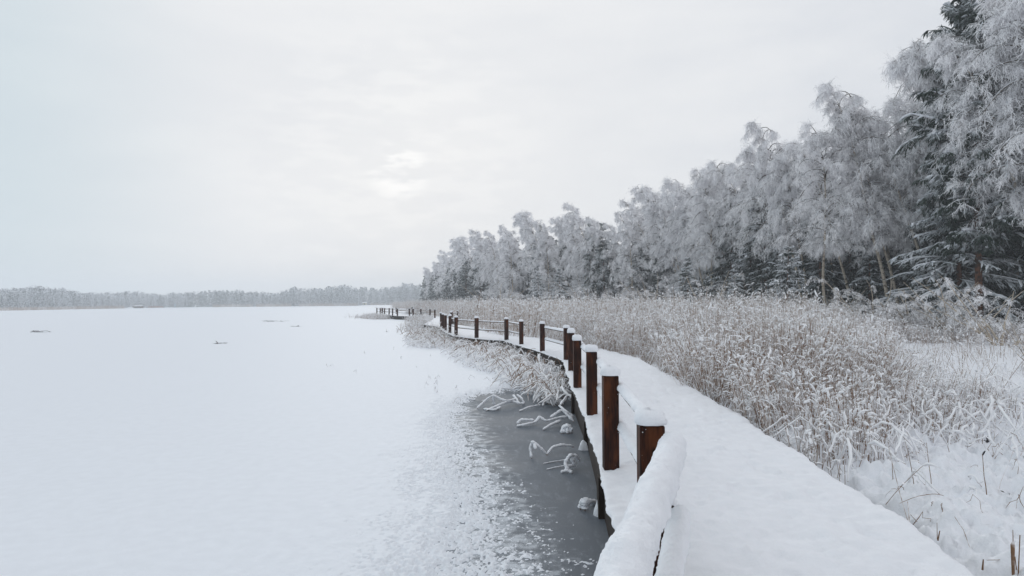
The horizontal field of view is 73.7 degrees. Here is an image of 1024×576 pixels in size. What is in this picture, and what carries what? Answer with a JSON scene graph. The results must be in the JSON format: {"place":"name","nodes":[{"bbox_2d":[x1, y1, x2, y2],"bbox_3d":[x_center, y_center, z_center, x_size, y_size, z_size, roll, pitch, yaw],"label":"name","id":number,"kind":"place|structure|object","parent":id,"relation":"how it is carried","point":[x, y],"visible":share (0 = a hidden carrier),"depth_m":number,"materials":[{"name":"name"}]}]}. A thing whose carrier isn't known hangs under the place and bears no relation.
{"place":"outdoors","nodes":[
{"label":"outdoors","id":0,"kind":"place"},
{"bbox_2d":[0,0,1023,305],"label":"sky","id":1,"kind":"structure","parent":0,"point":[162,147],"materials":[{"name":"white"}]},
{"bbox_2d":[416,388,608,575],"bbox_3d":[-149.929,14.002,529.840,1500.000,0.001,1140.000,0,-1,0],"label":"lake ice","id":2,"kind":"structure","parent":0,"point":[557,494],"depth_m":8.23,"materials":[{"name":"ice"}]},
{"bbox_2d":[0,302,392,310],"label":"reed belt","id":3,"kind":"object","parent":2,"relation":"on","point":[120,306],"visible":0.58,"depth_m":354.45,"materials":[{"name":"plant"}]},
{"bbox_2d":[0,305,596,575],"bbox_3d":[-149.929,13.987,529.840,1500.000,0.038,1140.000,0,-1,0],"label":"snow on lake","id":4,"kind":"structure","parent":2,"relation":"on","point":[164,441],"depth_m":10.31,"materials":[{"name":"snow"}]},
{"bbox_2d":[400,321,571,405],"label":"reeds","id":5,"kind":"object","parent":2,"relation":"on","point":[548,383],"visible":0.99,"depth_m":21.83,"materials":[{"name":"plant"}]},
{"bbox_2d":[477,394,524,410],"bbox_3d":[-0.198,2.379,14.433,0.562,0.279,1.290,-1,-2,40],"label":"bent reed","id":6,"kind":"object","parent":2,"relation":"on","point":[493,396],"visible":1,"depth_m":14.35,"materials":[{"name":"plant"}]},
{"bbox_2d":[516,395,574,429],"bbox_3d":[0.894,2.301,12.747,0.839,0.350,2.037,-1,-1,37],"label":"bent reed","id":7,"kind":"object","parent":2,"relation":"on","point":[570,416],"visible":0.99,"depth_m":12.37,"materials":[{"name":"plant"}]},
{"bbox_2d":[529,440,573,457],"bbox_3d":[0.603,2.295,9.880,0.834,0.242,0.170,0,-1,-34],"label":"bent reed","id":8,"kind":"object","parent":2,"relation":"on","point":[535,444],"visible":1,"depth_m":9.71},
{"bbox_2d":[561,453,580,473],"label":"bent reed","id":9,"kind":"object","parent":2,"relation":"on","point":[567,466],"visible":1,"depth_m":8.92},
{"bbox_2d":[578,497,596,510],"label":"clump","id":10,"kind":"object","parent":2,"relation":"on","point":[584,502],"visible":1,"depth_m":7.22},
{"bbox_2d":[358,305,1023,575],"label":"snowy ground","id":11,"kind":"structure","parent":0,"point":[994,529],"depth_m":7.15,"materials":[{"name":"snow"}]},
{"bbox_2d":[0,282,422,308],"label":"treeline","id":12,"kind":"object","parent":11,"relation":"on","point":[39,296],"visible":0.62,"depth_m":454.89,"materials":[{"name":"plant"}]},
{"bbox_2d":[344,311,433,333],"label":"reeds","id":13,"kind":"object","parent":11,"relation":"on","point":[420,320],"visible":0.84,"depth_m":73.77,"materials":[{"name":"plant"}]},
{"bbox_2d":[449,238,474,276],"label":"birch tree","id":14,"kind":"object","parent":11,"relation":"on","point":[453,242],"visible":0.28,"depth_m":151.60,"materials":[{"name":"white plant"}]},
{"bbox_2d":[454,255,472,300],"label":"spruce tree","id":15,"kind":"object","parent":11,"relation":"on","point":[463,294],"visible":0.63,"depth_m":145.58,"materials":[{"name":"plant"}]},
{"bbox_2d":[455,236,474,294],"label":"birch tree","id":16,"kind":"object","parent":11,"relation":"on","point":[462,242],"visible":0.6,"depth_m":145.23,"materials":[{"name":"white plant"}]},
{"bbox_2d":[466,250,487,300],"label":"spruce tree","id":17,"kind":"object","parent":11,"relation":"on","point":[476,286],"visible":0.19,"depth_m":133.67,"materials":[{"name":"plant"}]},
{"bbox_2d":[467,235,497,298],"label":"birch tree","id":18,"kind":"object","parent":11,"relation":"on","point":[478,248],"visible":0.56,"depth_m":127.34,"materials":[{"name":"white plant"}]},
{"bbox_2d":[467,228,499,297],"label":"birch tree","id":19,"kind":"object","parent":11,"relation":"on","point":[471,231],"visible":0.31,"depth_m":127.48,"materials":[{"name":"white plant"}]},
{"bbox_2d":[481,230,506,300],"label":"birch tree","id":20,"kind":"object","parent":11,"relation":"on","point":[486,241],"visible":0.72,"depth_m":118.97,"materials":[{"name":"white plant"}]},
{"bbox_2d":[461,284,547,302],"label":"frosted shrub","id":21,"kind":"object","parent":11,"relation":"on","point":[519,293],"visible":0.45,"depth_m":100.01,"materials":[{"name":"plant"}]},
{"bbox_2d":[491,231,526,298],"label":"tree","id":22,"kind":"object","parent":11,"relation":"on","point":[508,266],"visible":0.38,"depth_m":112.82,"materials":[{"name":"white plant"}]},
{"bbox_2d":[494,224,530,299],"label":"birch tree","id":23,"kind":"object","parent":11,"relation":"on","point":[508,249],"visible":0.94,"depth_m":110.44,"materials":[{"name":"white plant"}]},
{"bbox_2d":[501,232,532,298],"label":"tree","id":24,"kind":"object","parent":11,"relation":"on","point":[515,242],"visible":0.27,"depth_m":113.45,"materials":[{"name":"grey plant"}]},
{"bbox_2d":[511,213,551,298],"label":"birch tree","id":25,"kind":"object","parent":11,"relation":"on","point":[522,237],"visible":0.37,"depth_m":105.19,"materials":[{"name":"white plant"}]},
{"bbox_2d":[530,270,545,299],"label":"young spruce","id":26,"kind":"object","parent":11,"relation":"on","point":[538,291],"visible":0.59,"depth_m":89.87,"materials":[{"name":"plant"}]},
{"bbox_2d":[514,210,562,296],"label":"birch tree","id":27,"kind":"object","parent":11,"relation":"on","point":[524,219],"visible":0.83,"depth_m":102.06,"materials":[{"name":"white plant"}]},
{"bbox_2d":[526,224,553,299],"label":"spruce tree","id":28,"kind":"object","parent":11,"relation":"on","point":[541,227],"visible":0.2,"depth_m":103.49,"materials":[{"name":"plant"}]},
{"bbox_2d":[526,220,562,299],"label":"birch tree","id":29,"kind":"object","parent":11,"relation":"on","point":[542,250],"visible":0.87,"depth_m":100.95,"materials":[{"name":"white plant"}]},
{"bbox_2d":[547,268,570,301],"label":"young spruce","id":30,"kind":"object","parent":11,"relation":"on","point":[561,291],"visible":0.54,"depth_m":83.82,"materials":[{"name":"plant"}]},
{"bbox_2d":[554,215,581,298],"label":"birch tree","id":31,"kind":"object","parent":11,"relation":"on","point":[561,221],"visible":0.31,"depth_m":98.53,"materials":[{"name":"white plant"}]},
{"bbox_2d":[549,217,588,297],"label":"birch tree","id":32,"kind":"object","parent":11,"relation":"on","point":[558,230],"visible":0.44,"depth_m":98.72,"materials":[{"name":"white plant"}]},
{"bbox_2d":[559,220,596,296],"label":"birch tree","id":33,"kind":"object","parent":11,"relation":"on","point":[571,246],"visible":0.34,"depth_m":95.62,"materials":[{"name":"white plant"}]},
{"bbox_2d":[560,202,610,295],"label":"birch tree","id":34,"kind":"object","parent":11,"relation":"on","point":[583,246],"visible":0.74,"depth_m":92.38,"materials":[{"name":"white plant"}]},
{"bbox_2d":[569,226,602,295],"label":"birch tree","id":35,"kind":"object","parent":11,"relation":"on","point":[583,273],"visible":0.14,"depth_m":96.20,"materials":[{"name":"grey plant"}]},
{"bbox_2d":[581,218,599,299],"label":"spruce tree","id":36,"kind":"object","parent":11,"relation":"on","point":[586,274],"visible":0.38,"depth_m":91.97,"materials":[{"name":"plant"}]},
{"bbox_2d":[554,279,643,302],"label":"frosted shrub","id":37,"kind":"object","parent":11,"relation":"on","point":[579,291],"visible":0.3,"depth_m":77.98,"materials":[{"name":"plant"}]},
{"bbox_2d":[584,222,620,300],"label":"spruce tree","id":38,"kind":"object","parent":11,"relation":"on","point":[603,281],"visible":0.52,"depth_m":89.18,"materials":[{"name":"plant"}]},
{"bbox_2d":[583,216,627,298],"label":"birch tree","id":39,"kind":"object","parent":11,"relation":"on","point":[593,228],"visible":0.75,"depth_m":89.05,"materials":[{"name":"white plant"}]},
{"bbox_2d":[601,223,643,293],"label":"birch tree","id":40,"kind":"object","parent":11,"relation":"on","point":[610,234],"visible":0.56,"depth_m":86.88,"materials":[{"name":"white plant"}]},
{"bbox_2d":[608,210,652,298],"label":"birch tree","id":41,"kind":"object","parent":11,"relation":"on","point":[626,244],"visible":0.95,"depth_m":81.84,"materials":[{"name":"white plant"}]},
{"bbox_2d":[617,199,657,291],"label":"birch tree","id":42,"kind":"object","parent":11,"relation":"on","point":[631,209],"visible":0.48,"depth_m":85.27,"materials":[{"name":"white plant"}]},
{"bbox_2d":[624,243,653,301],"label":"spruce tree","id":43,"kind":"object","parent":11,"relation":"on","point":[640,268],"visible":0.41,"depth_m":83.76,"materials":[{"name":"plant"}]},
{"bbox_2d":[601,273,685,301],"bbox_3d":[12.066,1.006,57.805,7.809,4.270,6.922,0,-1,-26],"label":"frosted shrub","id":44,"kind":"object","parent":11,"relation":"on","point":[632,293],"visible":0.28,"depth_m":57.14,"materials":[{"name":"plant"}]},
{"bbox_2d":[648,257,665,301],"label":"spruce tree","id":45,"kind":"object","parent":11,"relation":"on","point":[657,280],"visible":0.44,"depth_m":78.74,"materials":[{"name":"plant"}]},
{"bbox_2d":[627,184,690,294],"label":"birch tree","id":46,"kind":"object","parent":11,"relation":"on","point":[639,195],"visible":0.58,"depth_m":77.55,"materials":[{"name":"white plant"}]},
{"bbox_2d":[645,216,679,299],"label":"spruce tree","id":47,"kind":"object","parent":11,"relation":"on","point":[664,271],"visible":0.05,"depth_m":79.86,"materials":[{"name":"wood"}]},
{"bbox_2d":[642,189,698,295],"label":"birch tree","id":48,"kind":"object","parent":11,"relation":"on","point":[652,204],"visible":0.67,"depth_m":75.75,"materials":[{"name":"white plant"}]},
{"bbox_2d":[381,314,973,575],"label":"boardwalk","id":49,"kind":"structure","parent":11,"relation":"on","point":[753,499],"depth_m":5.92,"materials":[{"name":"white wood"}]},
{"bbox_2d":[376,307,435,317],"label":"railing","id":50,"kind":"object","parent":49,"relation":"on","point":[409,309],"visible":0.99,"depth_m":87.68,"materials":[{"name":"brown wood"}]},
{"bbox_2d":[440,312,524,343],"bbox_3d":[-2.777,1.978,37.491,1.598,1.112,21.588,0,-1,-15],"label":"railing","id":51,"kind":"object","parent":49,"relation":"on","point":[476,321],"visible":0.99,"depth_m":32.49,"materials":[{"name":"brown wood"}]},
{"bbox_2d":[539,321,676,575],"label":"railing","id":52,"kind":"object","parent":49,"relation":"on","point":[651,429],"visible":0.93,"depth_m":6.98,"materials":[{"name":"brown wood"}]},
{"bbox_2d":[594,431,690,575],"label":"railing","id":53,"kind":"object","parent":49,"relation":"on","point":[632,545],"visible":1,"depth_m":2.85,"materials":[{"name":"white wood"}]},
{"bbox_2d":[656,191,706,296],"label":"birch tree","id":54,"kind":"object","parent":11,"relation":"on","point":[674,224],"visible":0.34,"depth_m":72.18,"materials":[{"name":"grey plant"}]},
{"bbox_2d":[658,176,710,282],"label":"birch tree","id":55,"kind":"object","parent":11,"relation":"on","point":[668,185],"visible":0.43,"depth_m":70.77,"materials":[{"name":"white plant"}]},
{"bbox_2d":[672,257,703,303],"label":"young spruce","id":56,"kind":"object","parent":11,"relation":"on","point":[689,268],"visible":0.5,"depth_m":51.86,"materials":[{"name":"plant"}]},
{"bbox_2d":[645,272,755,302],"bbox_3d":[14.497,0.976,49.096,8.165,4.538,6.761,-1,-2,44],"label":"frosted shrub","id":57,"kind":"object","parent":11,"relation":"on","point":[724,285],"visible":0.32,"depth_m":49.42,"materials":[{"name":"plant"}]},
{"bbox_2d":[390,285,1020,339],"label":"reeds","id":58,"kind":"object","parent":11,"relation":"on","point":[514,310],"visible":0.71,"depth_m":42.53,"materials":[{"name":"plant"}]},
{"bbox_2d":[670,187,741,276],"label":"birch tree","id":59,"kind":"object","parent":11,"relation":"on","point":[678,194],"visible":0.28,"depth_m":68.34,"materials":[{"name":"white plant"}]},
{"bbox_2d":[683,172,729,275],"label":"birch tree","id":60,"kind":"object","parent":11,"relation":"on","point":[707,242],"visible":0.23,"depth_m":64.13,"materials":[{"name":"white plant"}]},
{"bbox_2d":[679,166,740,297],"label":"birch tree","id":61,"kind":"object","parent":11,"relation":"on","point":[697,185],"visible":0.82,"depth_m":61.53,"materials":[{"name":"white plant"}]},
{"bbox_2d":[691,166,756,273],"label":"birch tree","id":62,"kind":"object","parent":11,"relation":"on","point":[700,172],"visible":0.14,"depth_m":62.24,"materials":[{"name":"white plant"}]},
{"bbox_2d":[703,190,749,300],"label":"spruce tree","id":63,"kind":"object","parent":11,"relation":"on","point":[732,256],"visible":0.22,"depth_m":61.05,"materials":[{"name":"plant"}]},
{"bbox_2d":[701,159,761,279],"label":"birch tree","id":64,"kind":"object","parent":11,"relation":"on","point":[712,167],"visible":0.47,"depth_m":59.62,"materials":[{"name":"white plant"}]},
{"bbox_2d":[721,263,744,303],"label":"young spruce","id":65,"kind":"object","parent":11,"relation":"on","point":[738,284],"visible":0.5,"depth_m":45.91,"materials":[{"name":"plant"}]},
{"bbox_2d":[719,161,769,263],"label":"birch tree","id":66,"kind":"object","parent":11,"relation":"on","point":[732,168],"visible":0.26,"depth_m":57.03,"materials":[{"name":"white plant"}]},
{"bbox_2d":[727,224,770,299],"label":"spruce tree","id":67,"kind":"object","parent":11,"relation":"on","point":[741,265],"visible":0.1,"depth_m":57.04,"materials":[{"name":"plant"}]},
{"bbox_2d":[725,140,801,258],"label":"birch tree","id":68,"kind":"object","parent":11,"relation":"on","point":[749,200],"visible":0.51,"depth_m":52.41,"materials":[{"name":"grey plant"}]},
{"bbox_2d":[735,188,793,302],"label":"spruce tree","id":69,"kind":"object","parent":11,"relation":"on","point":[754,278],"visible":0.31,"depth_m":53.96,"materials":[{"name":"plant"}]},
{"bbox_2d":[740,119,812,296],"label":"birch tree","id":70,"kind":"object","parent":11,"relation":"on","point":[763,148],"visible":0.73,"depth_m":50.18,"materials":[{"name":"grey plant"}]},
{"bbox_2d":[533,278,1023,480],"bbox_3d":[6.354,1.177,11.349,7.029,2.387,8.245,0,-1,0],"label":"reeds","id":71,"kind":"object","parent":11,"relation":"on","point":[930,400],"visible":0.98,"depth_m":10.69,"materials":[{"name":"plant"}]},
{"bbox_2d":[758,171,810,301],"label":"spruce tree","id":72,"kind":"object","parent":11,"relation":"on","point":[771,257],"visible":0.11,"depth_m":52.39,"materials":[{"name":"plant"}]},
{"bbox_2d":[765,246,816,307],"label":"young spruce","id":73,"kind":"object","parent":11,"relation":"on","point":[786,279],"visible":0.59,"depth_m":42.78,"materials":[{"name":"plant"}]},
{"bbox_2d":[753,148,836,299],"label":"birch tree","id":74,"kind":"object","parent":11,"relation":"on","point":[777,164],"visible":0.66,"depth_m":49.19,"materials":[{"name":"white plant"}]},
{"bbox_2d":[780,137,852,301],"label":"birch tree","id":75,"kind":"object","parent":11,"relation":"on","point":[803,221],"visible":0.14,"depth_m":48.48,"materials":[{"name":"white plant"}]},
{"bbox_2d":[789,190,849,307],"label":"spruce tree","id":76,"kind":"object","parent":11,"relation":"on","point":[836,278],"visible":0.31,"depth_m":49.00,"materials":[{"name":"plant"}]},
{"bbox_2d":[781,141,865,305],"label":"birch tree","id":77,"kind":"object","parent":11,"relation":"on","point":[791,148],"visible":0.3,"depth_m":47.35,"materials":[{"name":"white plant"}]},
{"bbox_2d":[772,119,878,304],"bbox_3d":[19.767,-3.896,42.885,6.365,13.038,5.712,0,-1,-17],"label":"birch tree","id":78,"kind":"object","parent":11,"relation":"on","point":[814,142],"visible":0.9,"depth_m":42.37,"materials":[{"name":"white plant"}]},
{"bbox_2d":[796,288,873,317],"bbox_3d":[17.945,1.267,37.962,3.906,2.777,3.462,-1,-1,29],"label":"frosted shrub","id":79,"kind":"object","parent":11,"relation":"on","point":[847,302],"visible":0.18,"depth_m":37.41,"materials":[{"name":"plant"}]},
{"bbox_2d":[821,158,877,304],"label":"spruce tree","id":80,"kind":"object","parent":11,"relation":"on","point":[848,266],"visible":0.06,"depth_m":55.10,"materials":[{"name":"plant"}]},
{"bbox_2d":[810,77,912,306],"bbox_3d":[21.569,-5.108,42.050,4.850,15.436,6.382,-1,-2,45],"label":"birch tree","id":81,"kind":"object","parent":11,"relation":"on","point":[825,91],"visible":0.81,"depth_m":41.52,"materials":[{"name":"white plant"}]},
{"bbox_2d":[803,277,920,333],"bbox_3d":[17.461,1.119,35.075,4.972,3.595,6.005,-1,-1,14],"label":"frosted shrub","id":82,"kind":"object","parent":11,"relation":"on","point":[845,290],"visible":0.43,"depth_m":34.67,"materials":[{"name":"plant"}]},
{"bbox_2d":[842,208,894,314],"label":"spruce tree","id":83,"kind":"object","parent":11,"relation":"on","point":[870,265],"visible":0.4,"depth_m":43.96,"materials":[{"name":"plant"}]},
{"bbox_2d":[832,115,915,314],"bbox_3d":[22.610,-4.065,42.542,5.523,13.359,4.197,1,-2,-41],"label":"birch tree","id":84,"kind":"object","parent":11,"relation":"on","point":[880,237],"visible":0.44,"depth_m":42.05,"materials":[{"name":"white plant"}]},
{"bbox_2d":[833,132,917,314],"bbox_3d":[23.837,-3.970,44.261,5.602,13.220,5.786,-1,-2,44],"label":"birch tree","id":85,"kind":"object","parent":11,"relation":"on","point":[858,258],"visible":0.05,"depth_m":44.73,"materials":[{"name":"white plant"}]},
{"bbox_2d":[855,185,914,311],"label":"spruce tree","id":86,"kind":"object","parent":11,"relation":"on","point":[886,268],"visible":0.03,"depth_m":49.15,"materials":[{"name":"plant"}]},
{"bbox_2d":[832,100,938,305],"bbox_3d":[23.613,-4.660,42.235,7.248,14.604,5.949,-1,-1,17],"label":"birch tree","id":87,"kind":"object","parent":11,"relation":"on","point":[880,160],"visible":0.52,"depth_m":41.49,"materials":[{"name":"grey plant"}]},
{"bbox_2d":[863,137,933,268],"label":"birch tree","id":88,"kind":"object","parent":11,"relation":"on","point":[901,191],"visible":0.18,"depth_m":42.57,"materials":[{"name":"grey plant"}]},
{"bbox_2d":[886,172,946,313],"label":"spruce tree","id":89,"kind":"object","parent":11,"relation":"on","point":[926,244],"visible":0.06,"depth_m":43.00,"materials":[{"name":"plant"}]},
{"bbox_2d":[881,93,962,269],"bbox_3d":[25.156,-4.570,41.004,6.309,14.414,6.108,0,-1,-10],"label":"birch tree","id":90,"kind":"object","parent":11,"relation":"on","point":[899,110],"visible":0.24,"depth_m":41.00,"materials":[{"name":"grey plant"}]},
{"bbox_2d":[859,282,994,328],"bbox_3d":[19.611,1.178,32.787,5.294,2.830,5.973,-1,-1,17],"label":"frosted shrub","id":91,"kind":"object","parent":11,"relation":"on","point":[893,309],"visible":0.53,"depth_m":31.53,"materials":[{"name":"plant"}]},
{"bbox_2d":[873,279,1022,340],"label":"frosted shrub","id":92,"kind":"object","parent":11,"relation":"on","point":[932,320],"visible":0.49,"depth_m":30.76,"materials":[{"name":"plant"}]},
{"bbox_2d":[875,128,1023,329],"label":"spruce tree","id":93,"kind":"object","parent":11,"relation":"on","point":[933,267],"visible":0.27,"depth_m":37.09,"materials":[{"name":"plant"}]},
{"bbox_2d":[880,49,1018,277],"bbox_3d":[26.026,-5.582,38.177,10.468,16.301,7.603,0,-1,0],"label":"birch tree","id":94,"kind":"object","parent":11,"relation":"on","point":[892,72],"visible":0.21,"depth_m":38.45,"materials":[{"name":"grey plant"}]},
{"bbox_2d":[891,0,1023,317],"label":"spruce tree","id":95,"kind":"object","parent":11,"relation":"on","point":[962,15],"visible":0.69,"depth_m":35.38,"materials":[{"name":"grey plant"}]},
{"bbox_2d":[896,79,1018,268],"bbox_3d":[25.513,-4.944,38.606,6.697,15.090,6.010,-1,-1,11],"label":"birch tree","id":96,"kind":"object","parent":11,"relation":"on","point":[923,185],"visible":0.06,"depth_m":39.18,"materials":[{"name":"grey plant"}]},
{"bbox_2d":[894,37,1023,215],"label":"birch tree","id":97,"kind":"object","parent":11,"relation":"on","point":[913,50],"visible":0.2,"depth_m":36.55,"materials":[{"name":"grey plant"}]},
{"bbox_2d":[913,139,1023,318],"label":"spruce tree","id":98,"kind":"object","parent":11,"relation":"on","point":[1009,274],"visible":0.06,"depth_m":37.33,"materials":[{"name":"plant"}]},
{"bbox_2d":[914,274,1023,346],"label":"frosted shrub","id":99,"kind":"object","parent":11,"relation":"on","point":[970,322],"visible":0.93,"depth_m":28.53,"materials":[{"name":"plant"}]},
{"bbox_2d":[918,29,1023,246],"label":"birch tree","id":100,"kind":"object","parent":11,"relation":"on","point":[946,42],"visible":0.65,"depth_m":33.92,"materials":[{"name":"white plant"}]},
{"bbox_2d":[938,0,1023,234],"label":"birch tree","id":101,"kind":"object","parent":11,"relation":"on","point":[1005,26],"visible":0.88,"depth_m":31.93,"materials":[{"name":"white plant"}]},
{"bbox_2d":[969,89,1023,326],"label":"spruce tree","id":102,"kind":"object","parent":11,"relation":"on","point":[1017,254],"visible":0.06,"depth_m":37.20,"materials":[{"name":"plant"}]},
{"bbox_2d":[990,0,1023,187],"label":"birch tree","id":103,"kind":"object","parent":11,"relation":"on","point":[1019,52],"visible":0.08,"depth_m":33.45,"materials":[{"name":"grey plant"}]},
{"bbox_2d":[992,226,1023,320],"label":"spruce tree","id":104,"kind":"object","parent":11,"relation":"on","point":[1020,296],"visible":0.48,"depth_m":35.23,"materials":[{"name":"plant"}]},
{"bbox_2d":[997,317,1023,366],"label":"frosted shrub","id":105,"kind":"object","parent":11,"relation":"on","point":[1021,347],"visible":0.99,"depth_m":17.27,"materials":[{"name":"plant"}]},
{"bbox_2d":[1010,535,1019,574],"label":"dry stalk","id":106,"kind":"object","parent":11,"relation":"on","point":[1013,557],"visible":1,"depth_m":4.75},
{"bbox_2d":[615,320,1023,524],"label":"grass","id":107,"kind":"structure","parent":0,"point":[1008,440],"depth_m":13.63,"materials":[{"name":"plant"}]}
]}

